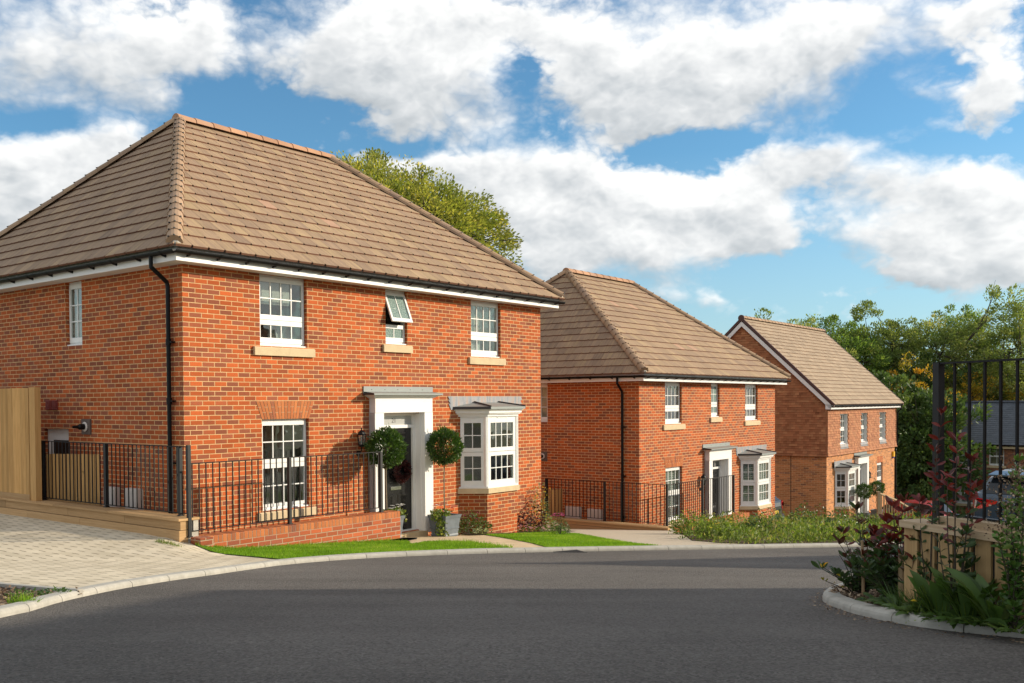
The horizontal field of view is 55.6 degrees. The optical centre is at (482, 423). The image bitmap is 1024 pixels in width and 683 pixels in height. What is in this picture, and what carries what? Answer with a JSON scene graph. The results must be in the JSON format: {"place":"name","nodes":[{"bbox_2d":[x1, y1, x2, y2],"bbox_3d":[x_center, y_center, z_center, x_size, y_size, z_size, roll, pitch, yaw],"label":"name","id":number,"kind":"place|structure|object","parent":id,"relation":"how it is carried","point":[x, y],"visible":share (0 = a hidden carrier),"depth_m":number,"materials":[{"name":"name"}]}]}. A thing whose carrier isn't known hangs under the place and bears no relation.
{"place":"outdoors","nodes":[
{"label":"outdoors","id":0,"kind":"place"},
{"bbox_2d":[0,584,82,604],"bbox_3d":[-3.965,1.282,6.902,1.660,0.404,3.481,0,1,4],"label":"bark chips","id":1,"kind":"object","parent":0,"point":[5,597],"visible":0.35,"depth_m":7.49,"materials":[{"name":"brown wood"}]},
{"bbox_2d":[3,590,42,603],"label":"grass tuft","id":2,"kind":"object","parent":1,"relation":"on","point":[23,599],"visible":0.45,"depth_m":6.85,"materials":[{"name":"green plant"}]},
{"bbox_2d":[4,587,42,598],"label":"weed","id":3,"kind":"object","parent":1,"relation":"on","point":[25,591],"visible":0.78,"depth_m":7.34,"materials":[{"name":"green plant"}]},
{"bbox_2d":[36,585,71,594],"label":"weed","id":4,"kind":"object","parent":1,"relation":"on","point":[63,589],"visible":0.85,"depth_m":7.48,"materials":[{"name":"green plant"}]},
{"bbox_2d":[0,514,275,590],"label":"drive","id":5,"kind":"structure","parent":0,"point":[39,552],"depth_m":12.10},
{"bbox_2d":[0,582,82,596],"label":"kerb edging","id":6,"kind":"object","parent":5,"relation":"on","point":[30,587],"visible":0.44,"depth_m":7.91,"materials":[{"name":"concrete"}]},
{"bbox_2d":[196,539,508,558],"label":"lawn","id":7,"kind":"structure","parent":0,"point":[275,554],"depth_m":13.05,"materials":[{"name":"green plant"}]},
{"bbox_2d":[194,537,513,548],"bbox_3d":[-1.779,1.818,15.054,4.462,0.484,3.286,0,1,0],"label":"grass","id":8,"kind":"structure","parent":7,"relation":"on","point":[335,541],"depth_m":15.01,"materials":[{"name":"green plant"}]},
{"bbox_2d":[402,534,542,547],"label":"path","id":9,"kind":"structure","parent":0,"point":[492,539],"depth_m":17.06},
{"bbox_2d":[363,423,408,537],"bbox_3d":[-1.736,1.031,17.372,0.865,2.107,0.802,0,1,1],"label":"potted bay tree","id":10,"kind":"object","parent":9,"relation":"on","point":[388,438],"visible":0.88,"depth_m":17.24,"materials":[{"name":"green plant"}]},
{"bbox_2d":[426,425,464,536],"bbox_3d":[-0.712,1.100,18.672,0.810,2.164,0.881,0,1,-4],"label":"potted bay tree","id":11,"kind":"object","parent":9,"relation":"on","point":[445,523],"visible":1,"depth_m":18.53,"materials":[{"name":"green plant"}]},
{"bbox_2d":[0,546,1023,682],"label":"road","id":12,"kind":"structure","parent":0,"point":[703,616],"depth_m":5.66,"materials":[{"name":"grey asphalt"}]},
{"bbox_2d":[0,542,901,617],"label":"kerb","id":13,"kind":"structure","parent":12,"relation":"on","point":[15,608],"depth_m":11.82,"materials":[{"name":"concrete"}]},
{"bbox_2d":[829,582,889,606],"bbox_3d":[4.329,1.324,6.888,3.426,0.484,5.285,0,1,0],"label":"planting bed","id":14,"kind":"object","parent":12,"relation":"on","point":[865,599],"visible":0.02,"depth_m":6.99,"materials":[{"name":"brown wood"}]},
{"bbox_2d":[820,555,852,592],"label":"bare branch shrub","id":15,"kind":"object","parent":14,"relation":"on","point":[822,578],"visible":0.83,"depth_m":7.25,"materials":[{"name":"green plant"}]},
{"bbox_2d":[811,501,877,594],"bbox_3d":[2.770,0.938,7.243,0.600,0.714,0.383,-1,1,-34],"label":"red leaved shrub","id":16,"kind":"object","parent":14,"relation":"on","point":[855,581],"visible":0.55,"depth_m":7.22,"materials":[{"name":"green plant"}]},
{"bbox_2d":[851,493,913,596],"bbox_3d":[2.831,0.875,6.812,0.510,0.767,0.622,0,1,0],"label":"red leaved shrub","id":17,"kind":"object","parent":14,"relation":"on","point":[882,560],"visible":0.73,"depth_m":6.73,"materials":[{"name":"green plant"}]},
{"bbox_2d":[865,594,903,607],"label":"broad leaf weed","id":18,"kind":"object","parent":14,"relation":"on","point":[880,601],"visible":0.3,"depth_m":6.44,"materials":[{"name":"green plant"}]},
{"bbox_2d":[898,553,903,595],"bbox_3d":[2.863,1.088,6.625,0.048,0.411,0.052,0,1,0],"label":"plant stake","id":19,"kind":"object","parent":14,"relation":"on","point":[900,573],"visible":0.36,"depth_m":6.61,"materials":[{"name":"brown wood"}]},
{"bbox_2d":[882,603,928,615],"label":"broad leaf weed","id":20,"kind":"object","parent":14,"relation":"on","point":[904,609],"visible":0.46,"depth_m":6.06,"materials":[{"name":"green plant"}]},
{"bbox_2d":[888,493,928,582],"bbox_3d":[2.860,0.851,6.325,0.337,0.765,0.478,0,1,0],"label":"red leaved shrub","id":21,"kind":"object","parent":14,"relation":"on","point":[919,498],"visible":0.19,"depth_m":6.40,"materials":[{"name":"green plant"}]},
{"bbox_2d":[905,597,927,610],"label":"broad leaf weed","id":22,"kind":"object","parent":14,"relation":"on","point":[916,603],"visible":0.25,"depth_m":6.14,"materials":[{"name":"green plant"}]},
{"bbox_2d":[909,406,950,581],"bbox_3d":[2.874,0.550,6.203,0.268,1.322,0.268,0,1,0],"label":"red leaved shrub","id":23,"kind":"object","parent":14,"relation":"on","point":[932,520],"visible":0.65,"depth_m":6.16,"materials":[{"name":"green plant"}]},
{"bbox_2d":[907,569,957,615],"bbox_3d":[2.781,1.032,5.852,0.423,0.289,0.379,0,1,0],"label":"dock plant","id":24,"kind":"object","parent":14,"relation":"on","point":[929,593],"visible":0.51,"depth_m":5.84,"materials":[{"name":"green plant"}]},
{"bbox_2d":[874,578,999,615],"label":"weed grass","id":25,"kind":"structure","parent":14,"relation":"on","point":[897,597],"depth_m":6.35,"materials":[{"name":"green plant"}]},
{"bbox_2d":[917,609,963,628],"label":"broad leaf weed","id":26,"kind":"object","parent":14,"relation":"on","point":[930,614],"visible":0.4,"depth_m":5.79,"materials":[{"name":"green plant"}]},
{"bbox_2d":[932,431,983,608],"bbox_3d":[2.837,0.611,5.788,0.224,1.134,0.410,1,2,39],"label":"red leaved shrub","id":27,"kind":"object","parent":14,"relation":"on","point":[966,531],"visible":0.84,"depth_m":5.77,"materials":[{"name":"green plant"}]},
{"bbox_2d":[899,516,1023,619],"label":"timber wall","id":28,"kind":"structure","parent":14,"relation":"on","point":[986,568],"depth_m":6.03,"materials":[{"name":"brown wood"}]},
{"bbox_2d":[932,358,1023,524],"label":"railing","id":29,"kind":"object","parent":28,"relation":"on","point":[938,398],"visible":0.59,"depth_m":6.04,"materials":[{"name":"black metal"}]},
{"bbox_2d":[930,609,998,627],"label":"broad leaf weed","id":30,"kind":"object","parent":14,"relation":"on","point":[952,615],"visible":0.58,"depth_m":5.61,"materials":[{"name":"green plant"}]},
{"bbox_2d":[929,566,1004,618],"bbox_3d":[2.846,1.014,5.665,0.449,0.292,0.415,0,1,0],"label":"dock plant","id":31,"kind":"object","parent":14,"relation":"on","point":[962,607],"visible":0.52,"depth_m":5.61,"materials":[{"name":"green plant"}]},
{"bbox_2d":[942,566,1023,625],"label":"dock plant","id":32,"kind":"object","parent":14,"relation":"on","point":[986,608],"visible":0.59,"depth_m":5.50,"materials":[{"name":"green plant"}]},
{"bbox_2d":[954,615,1023,633],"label":"broad leaf weed","id":33,"kind":"object","parent":14,"relation":"on","point":[971,618],"visible":0.54,"depth_m":5.49,"materials":[{"name":"green plant"}]},
{"bbox_2d":[973,453,1023,628],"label":"flowering shrub","id":34,"kind":"object","parent":14,"relation":"on","point":[1013,573],"visible":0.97,"depth_m":5.33,"materials":[{"name":"green plant"}]},
{"bbox_2d":[981,616,1023,633],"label":"broad leaf weed","id":35,"kind":"object","parent":14,"relation":"on","point":[994,622],"visible":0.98,"depth_m":5.31,"materials":[{"name":"green plant"}]},
{"bbox_2d":[807,589,1023,643],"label":"leaf litter","id":36,"kind":"object","parent":12,"relation":"on","point":[902,624],"visible":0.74,"depth_m":6.06,"materials":[{"name":"brown plant"}]},
{"bbox_2d":[822,583,1023,637],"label":"kerb","id":37,"kind":"structure","parent":12,"relation":"on","point":[838,600],"depth_m":6.09,"materials":[{"name":"concrete"}]},
{"bbox_2d":[973,467,1023,519],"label":"parked car","id":38,"kind":"object","parent":12,"relation":"on","point":[993,481],"visible":0.23,"depth_m":21.40,"materials":[{"name":"blue paint"}]},
{"bbox_2d":[0,0,1023,364],"label":"sky","id":39,"kind":"structure","parent":0,"point":[726,160],"materials":[{"name":"blue"}]},
{"bbox_2d":[546,529,733,544],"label":"drive","id":40,"kind":"structure","parent":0,"point":[658,537],"depth_m":19.17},
{"bbox_2d":[535,540,752,546],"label":"ground","id":41,"kind":"structure","parent":0,"point":[695,540],"depth_m":23.17,"materials":[{"name":"plant"}]},
{"bbox_2d":[46,454,99,504],"bbox_3d":[-6.877,1.355,16.358,0.994,1.679,0.090,0,1,11],"label":"side fence","id":42,"kind":"object","parent":41,"relation":"on","point":[79,481],"visible":0.29,"depth_m":16.30,"materials":[{"name":"brown wood"}]},
{"bbox_2d":[0,497,199,542],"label":"timber retaining wall","id":43,"kind":"structure","parent":41,"relation":"on","point":[169,525],"depth_m":14.80,"materials":[{"name":"wood"}]},
{"bbox_2d":[0,387,41,500],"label":"boarded fence","id":44,"kind":"object","parent":43,"relation":"on","point":[20,455],"visible":1,"depth_m":16.42,"materials":[{"name":"brown wood"}]},
{"bbox_2d":[41,441,186,515],"bbox_3d":[-5.806,0.814,15.094,4.177,1.000,0.076,1,2,39],"label":"railing","id":45,"kind":"object","parent":43,"relation":"on","point":[179,471],"visible":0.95,"depth_m":15.04,"materials":[{"name":"black metal"}]},
{"bbox_2d":[0,113,564,542],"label":"brick house","id":46,"kind":"structure","parent":41,"relation":"on","point":[209,291],"depth_m":17.22,"materials":[{"name":"red brick"}]},
{"bbox_2d":[48,429,68,453],"bbox_3d":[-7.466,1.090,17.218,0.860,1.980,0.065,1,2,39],"label":"meter box","id":47,"kind":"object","parent":46,"relation":"in","point":[53,434],"depth_m":17.21,"materials":[{"name":"plastic"}]},
{"bbox_2d":[67,281,81,345],"bbox_3d":[-6.970,-1.878,16.732,0.590,1.112,0.125,1,2,39],"label":"window","id":48,"kind":"structure","parent":46,"relation":"in","point":[75,285],"depth_m":16.81,"materials":[{"name":"plastic"}]},
{"bbox_2d":[259,274,305,347],"bbox_3d":[-3.451,-1.856,16.306,0.310,1.182,1.050,1,2,39],"label":"window","id":49,"kind":"structure","parent":46,"relation":"in","point":[273,290],"depth_m":16.31,"materials":[{"name":"plastic"}]},
{"bbox_2d":[262,418,308,510],"bbox_3d":[-3.411,0.685,16.367,0.281,1.517,1.050,1,2,39],"label":"window","id":50,"kind":"structure","parent":46,"relation":"in","point":[265,422],"depth_m":16.30,"materials":[{"name":"plastic"}]},
{"bbox_2d":[384,428,411,529],"bbox_3d":[-1.674,1.075,18.498,0.063,1.960,0.890,1,2,39],"label":"front door","id":51,"kind":"structure","parent":46,"relation":"in","point":[397,493],"depth_m":18.65,"materials":[{"name":"black wood"}]},
{"bbox_2d":[393,459,411,483],"bbox_3d":[-1.526,0.919,18.529,0.169,0.526,0.529,1,2,39],"label":"door wreath","id":52,"kind":"object","parent":51,"relation":"attached to","point":[406,476],"depth_m":18.52,"materials":[{"name":"red plant"}]},
{"bbox_2d":[385,290,412,344],"bbox_3d":[-1.613,-1.986,18.296,0.310,1.032,0.640,1,2,39],"label":"window","id":53,"kind":"structure","parent":46,"relation":"in","point":[396,302],"depth_m":18.32,"materials":[{"name":"plastic"}]},
{"bbox_2d":[471,300,499,357],"bbox_3d":[-0.066,-1.968,20.525,0.321,1.182,1.050,1,2,39],"label":"window","id":54,"kind":"structure","parent":46,"relation":"in","point":[479,309],"depth_m":20.60,"materials":[{"name":"plastic"}]},
{"bbox_2d":[448,396,525,539],"bbox_3d":[0.317,1.152,20.287,0.613,3.425,2.491,1,2,39],"label":"bay window","id":55,"kind":"structure","parent":46,"relation":"in","point":[495,500],"depth_m":19.90,"materials":[{"name":"plastic"}]},
{"bbox_2d":[191,510,400,558],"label":"garden wall","id":56,"kind":"structure","parent":41,"relation":"on","point":[385,525],"depth_m":15.29,"materials":[{"name":"brick"}]},
{"bbox_2d":[186,445,383,537],"bbox_3d":[-2.940,0.918,15.135,0.076,1.295,3.884,1,2,39],"label":"railing","id":57,"kind":"object","parent":56,"relation":"on","point":[189,484],"visible":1,"depth_m":14.97,"materials":[{"name":"black metal"}]},
{"bbox_2d":[330,147,523,267],"bbox_3d":[-3.398,-2.438,33.258,10.255,14.364,10.672,0,1,0],"label":"tree","id":58,"kind":"object","parent":41,"relation":"on","point":[455,208],"visible":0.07,"depth_m":31.99,"materials":[{"name":"green plant"}]},
{"bbox_2d":[541,489,562,516],"bbox_3d":[1.806,2.676,27.262,0.943,1.660,0.100,0,1,11],"label":"side fence","id":59,"kind":"object","parent":41,"relation":"on","point":[549,499],"visible":0.19,"depth_m":27.16,"materials":[{"name":"brown wood"}]},
{"bbox_2d":[542,516,672,530],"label":"timber retaining wall","id":60,"kind":"structure","parent":41,"relation":"on","point":[575,523],"depth_m":25.46,"materials":[{"name":"wood"}]},
{"bbox_2d":[545,478,665,523],"bbox_3d":[3.188,2.067,25.710,3.717,1.055,0.074,1,2,38],"label":"railing","id":61,"kind":"object","parent":60,"relation":"on","point":[604,497],"visible":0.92,"depth_m":25.66,"materials":[{"name":"black metal"}]},
{"bbox_2d":[540,268,790,525],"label":"brick house","id":62,"kind":"structure","parent":41,"relation":"on","point":[640,384],"depth_m":27.56,"materials":[{"name":"red brick"}]},
{"bbox_2d":[541,383,547,421],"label":"window","id":63,"kind":"structure","parent":62,"relation":"in","point":[543,419],"depth_m":27.53,"materials":[{"name":"plastic"}]},
{"bbox_2d":[665,382,680,423],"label":"window","id":64,"kind":"structure","parent":62,"relation":"in","point":[668,385],"depth_m":27.32,"materials":[{"name":"plastic"}]},
{"bbox_2d":[666,466,679,521],"bbox_3d":[5.269,1.983,27.244,0.195,1.517,1.050,1,2,38],"label":"window","id":65,"kind":"structure","parent":62,"relation":"in","point":[672,470],"depth_m":27.41,"materials":[{"name":"plastic"}]},
{"bbox_2d":[711,383,718,416],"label":"window","id":66,"kind":"structure","parent":62,"relation":"in","point":[714,412],"depth_m":29.31,"materials":[{"name":"plastic"}]},
{"bbox_2d":[713,469,718,516],"bbox_3d":[6.954,2.373,29.417,0.063,1.960,0.890,1,2,38],"label":"front door","id":67,"kind":"structure","parent":62,"relation":"in","point":[715,471],"depth_m":29.58,"materials":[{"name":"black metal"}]},
{"bbox_2d":[745,384,756,420],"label":"window","id":68,"kind":"structure","parent":62,"relation":"in","point":[749,406],"depth_m":31.57,"materials":[{"name":"plastic"}]},
{"bbox_2d":[736,444,775,521],"bbox_3d":[8.925,2.449,31.226,0.626,3.425,2.491,1,2,38],"label":"bay window","id":69,"kind":"structure","parent":62,"relation":"in","point":[757,455],"depth_m":30.82,"materials":[{"name":"plastic"}]},
{"bbox_2d":[674,512,748,539],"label":"garden wall","id":70,"kind":"structure","parent":41,"relation":"on","point":[744,513],"depth_m":27.63,"materials":[{"name":"brick"}]},
{"bbox_2d":[666,475,734,525],"bbox_3d":[5.924,2.047,26.174,0.074,1.090,4.114,1,2,38],"label":"railing","id":71,"kind":"object","parent":70,"relation":"on","point":[702,495],"visible":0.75,"depth_m":26.03,"materials":[{"name":"black metal"}]},
{"bbox_2d":[682,530,902,543],"bbox_3d":[13.750,3.700,32.342,7.259,4.275,37.482,0,1,33],"label":"weed bed","id":72,"kind":"object","parent":41,"relation":"on","point":[741,541],"visible":0.02,"depth_m":17.09,"materials":[{"name":"plant"}]},
{"bbox_2d":[668,509,711,534],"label":"weed clump","id":73,"kind":"object","parent":72,"relation":"on","point":[681,526],"visible":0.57,"depth_m":20.88,"materials":[{"name":"green plant"}]},
{"bbox_2d":[695,516,744,538],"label":"weed clump","id":74,"kind":"object","parent":72,"relation":"on","point":[719,527],"visible":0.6,"depth_m":17.99,"materials":[{"name":"green plant"}]},
{"bbox_2d":[745,507,791,532],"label":"garden shrub","id":75,"kind":"object","parent":72,"relation":"on","point":[759,520],"visible":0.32,"depth_m":21.23,"materials":[{"name":"green plant"}]},
{"bbox_2d":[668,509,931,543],"bbox_3d":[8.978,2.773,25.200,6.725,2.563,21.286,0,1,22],"label":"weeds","id":76,"kind":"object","parent":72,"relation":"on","point":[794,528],"visible":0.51,"depth_m":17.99,"materials":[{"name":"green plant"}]},
{"bbox_2d":[787,500,832,526],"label":"garden shrub","id":77,"kind":"object","parent":72,"relation":"on","point":[798,511],"visible":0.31,"depth_m":25.37,"materials":[{"name":"green plant"}]},
{"bbox_2d":[803,521,850,539],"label":"weed clump","id":78,"kind":"object","parent":72,"relation":"on","point":[825,528],"visible":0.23,"depth_m":18.12,"materials":[{"name":"green plant"}]},
{"bbox_2d":[818,503,871,531],"bbox_3d":[8.443,2.231,22.616,1.226,0.697,1.218,0,1,0],"label":"garden shrub","id":79,"kind":"object","parent":72,"relation":"on","point":[838,515],"visible":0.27,"depth_m":22.57,"materials":[{"name":"green plant"}]},
{"bbox_2d":[725,315,903,522],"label":"brick house","id":80,"kind":"structure","parent":41,"relation":"on","point":[835,423],"depth_m":40.92,"materials":[{"name":"brick"}]},
{"bbox_2d":[840,414,845,443],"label":"window","id":81,"kind":"structure","parent":80,"relation":"in","point":[842,428],"depth_m":41.25,"materials":[{"name":"plastic"}]},
{"bbox_2d":[833,459,859,518],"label":"bay window","id":82,"kind":"structure","parent":80,"relation":"in","point":[846,467],"depth_m":40.16,"materials":[{"name":"plastic"}]},
{"bbox_2d":[787,316,859,360],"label":"tree","id":83,"kind":"object","parent":41,"relation":"on","point":[801,322],"depth_m":67.70,"materials":[{"name":"green plant"}]},
{"bbox_2d":[803,314,893,373],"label":"tree","id":84,"kind":"object","parent":41,"relation":"on","point":[850,341],"visible":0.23,"depth_m":70.54,"materials":[{"name":"green plant"}]},
{"bbox_2d":[854,482,872,517],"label":"potted bay tree","id":85,"kind":"object","parent":41,"relation":"on","point":[863,494],"visible":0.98,"depth_m":40.54,"materials":[{"name":"green plant"}]},
{"bbox_2d":[869,478,885,517],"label":"potted bay tree","id":86,"kind":"object","parent":41,"relation":"on","point":[880,487],"visible":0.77,"depth_m":41.99,"materials":[{"name":"green plant"}]},
{"bbox_2d":[833,299,932,394],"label":"tree","id":87,"kind":"object","parent":41,"relation":"on","point":[857,315],"visible":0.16,"depth_m":72.86,"materials":[{"name":"green plant"}]},
{"bbox_2d":[877,491,915,518],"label":"fence","id":88,"kind":"object","parent":41,"relation":"on","point":[879,493],"visible":0.34,"depth_m":40.67,"materials":[{"name":"wood"}]},
{"bbox_2d":[870,499,951,520],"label":"parked car","id":89,"kind":"object","parent":41,"relation":"on","point":[914,503],"visible":0.03,"depth_m":42.54,"materials":[{"name":"red paint"}]},
{"bbox_2d":[870,370,967,504],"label":"tree","id":90,"kind":"object","parent":41,"relation":"on","point":[886,379],"visible":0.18,"depth_m":60.74,"materials":[{"name":"green plant"}]},
{"bbox_2d":[864,310,984,395],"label":"tree","id":91,"kind":"object","parent":41,"relation":"on","point":[914,332],"visible":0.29,"depth_m":71.36,"materials":[{"name":"green plant"}]},
{"bbox_2d":[887,351,972,478],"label":"tree","id":92,"kind":"object","parent":41,"relation":"on","point":[904,363],"visible":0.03,"depth_m":65.70,"materials":[{"name":"green plant"}]},
{"bbox_2d":[892,348,981,490],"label":"tree","id":93,"kind":"object","parent":41,"relation":"on","point":[949,369],"visible":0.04,"depth_m":70.78,"materials":[{"name":"green plant"}]},
{"bbox_2d":[894,383,996,513],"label":"tree","id":94,"kind":"object","parent":41,"relation":"on","point":[911,487],"visible":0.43,"depth_m":58.83,"materials":[{"name":"green plant"}]},
{"bbox_2d":[908,303,1019,390],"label":"tree","id":95,"kind":"object","parent":41,"relation":"on","point":[967,313],"visible":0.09,"depth_m":75.23,"materials":[{"name":"green plant"}]},
{"bbox_2d":[945,370,1006,400],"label":"tree","id":96,"kind":"object","parent":41,"relation":"on","point":[978,397],"visible":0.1,"depth_m":69.12,"materials":[{"name":"green plant"}]},
{"bbox_2d":[935,283,1023,400],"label":"tree","id":97,"kind":"object","parent":41,"relation":"on","point":[985,318],"visible":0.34,"depth_m":71.10,"materials":[{"name":"green plant"}]},
{"bbox_2d":[944,400,1023,515],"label":"slate roofed house","id":98,"kind":"structure","parent":41,"relation":"on","point":[1008,442],"depth_m":62.27,"materials":[{"name":"tile"}]},
{"bbox_2d":[989,449,1003,465],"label":"window","id":99,"kind":"structure","parent":98,"relation":"in","point":[993,460],"depth_m":61.45,"materials":[{"name":"plastic"}]},
{"bbox_2d":[962,297,1023,400],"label":"tree","id":100,"kind":"object","parent":41,"relation":"on","point":[1017,313],"visible":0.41,"depth_m":69.15,"materials":[{"name":"green plant"}]},
{"bbox_2d":[973,375,1023,400],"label":"tree","id":101,"kind":"object","parent":41,"relation":"on","point":[1007,394],"visible":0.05,"depth_m":68.50,"materials":[{"name":"green plant"}]},
{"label":"lawn","id":102,"kind":"structure","parent":0,"visible":0},
{"bbox_2d":[462,530,563,534],"bbox_3d":[0.752,2.355,20.891,1.064,0.422,4.199,0,1,29],"label":"flower bed","id":103,"kind":"object","parent":102,"relation":"on","point":[508,533],"visible":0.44,"depth_m":20.56,"materials":[{"name":"soil"}]},
{"bbox_2d":[458,510,492,534],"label":"garden shrub","id":104,"kind":"object","parent":103,"relation":"on","point":[476,525],"visible":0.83,"depth_m":19.41,"materials":[{"name":"green plant"}]},
{"bbox_2d":[517,501,545,531],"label":"garden plant","id":105,"kind":"object","parent":103,"relation":"on","point":[530,523],"visible":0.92,"depth_m":21.23,"materials":[{"name":"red plant"}]},
{"bbox_2d":[527,482,550,530],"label":"climbing plant","id":106,"kind":"object","parent":103,"relation":"on","point":[546,512],"visible":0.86,"depth_m":21.69,"materials":[{"name":"green plant"}]},
{"bbox_2d":[549,512,569,533],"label":"garden plant","id":107,"kind":"object","parent":102,"relation":"on","point":[559,528],"visible":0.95,"depth_m":19.53,"materials":[{"name":"green plant"}]},
{"bbox_2d":[480,531,654,546],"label":"grass","id":108,"kind":"structure","parent":102,"relation":"on","point":[550,539],"depth_m":16.57,"materials":[{"name":"green plant"}]},
{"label":"drive","id":109,"kind":"structure","parent":0,"visible":0},
{"bbox_2d":[775,496,783,517],"bbox_3d":[8.868,3.071,36.342,4.354,1.500,2.260,1,2,38],"label":"parked car","id":110,"kind":"object","parent":109,"relation":"on","point":[779,503],"visible":0.05,"depth_m":35.47,"materials":[{"name":"black paint"}]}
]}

